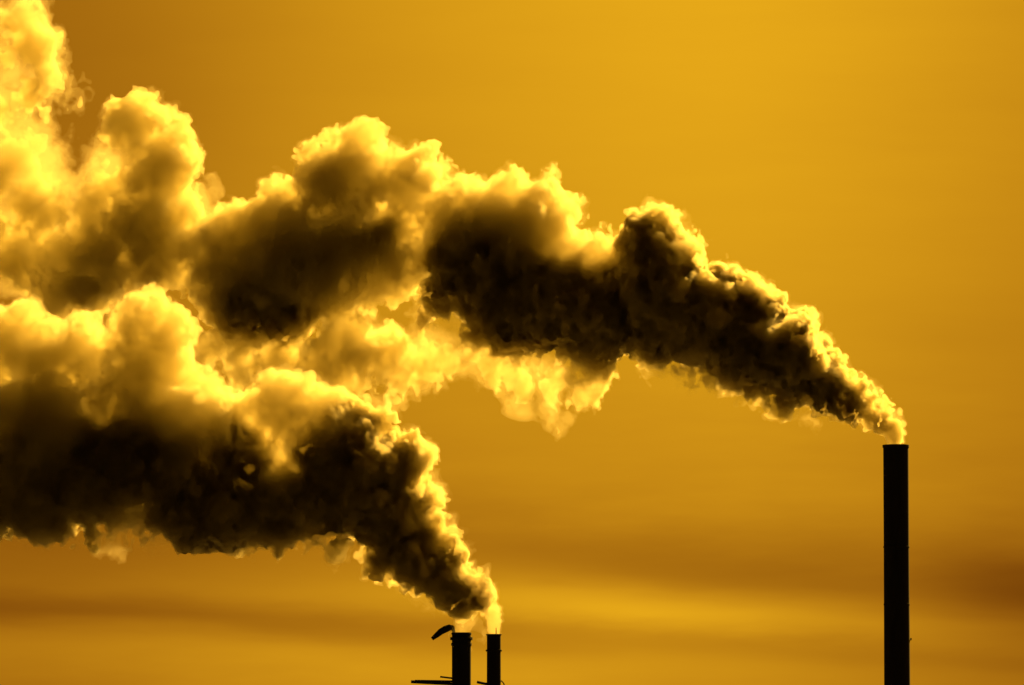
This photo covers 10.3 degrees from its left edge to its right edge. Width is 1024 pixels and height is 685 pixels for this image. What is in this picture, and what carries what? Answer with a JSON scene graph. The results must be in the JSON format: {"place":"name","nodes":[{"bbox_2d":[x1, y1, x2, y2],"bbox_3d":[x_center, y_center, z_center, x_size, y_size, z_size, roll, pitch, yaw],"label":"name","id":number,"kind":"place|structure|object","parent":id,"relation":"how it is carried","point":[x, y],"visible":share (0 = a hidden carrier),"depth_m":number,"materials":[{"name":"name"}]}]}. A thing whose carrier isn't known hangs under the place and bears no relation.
{"place":"outdoors","nodes":[
{"label":"outdoors","id":0,"kind":"place"},
{"bbox_2d":[0,0,1023,684],"label":"sky","id":1,"kind":"structure","parent":0,"point":[336,336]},
{"label":"ground","id":2,"kind":"structure","parent":0,"visible":0},
{"bbox_2d":[411,624,472,684],"bbox_3d":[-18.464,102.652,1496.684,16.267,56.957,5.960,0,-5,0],"label":"chimney","id":3,"kind":"object","parent":2,"relation":"on","point":[461,644],"visible":1,"depth_m":1496.49,"materials":[{"name":"metal"}]},
{"bbox_2d":[477,629,504,684],"bbox_3d":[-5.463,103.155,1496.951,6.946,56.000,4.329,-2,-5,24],"label":"chimney","id":4,"kind":"object","parent":2,"relation":"on","point":[493,650],"visible":1,"depth_m":1496.85,"materials":[{"name":"metal"}]},
{"bbox_2d":[882,444,911,684],"bbox_3d":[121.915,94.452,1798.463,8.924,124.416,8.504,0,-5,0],"label":"chimney","id":5,"kind":"object","parent":2,"relation":"on","point":[896,547],"visible":1,"depth_m":1797.34,"materials":[{"name":"concrete"}]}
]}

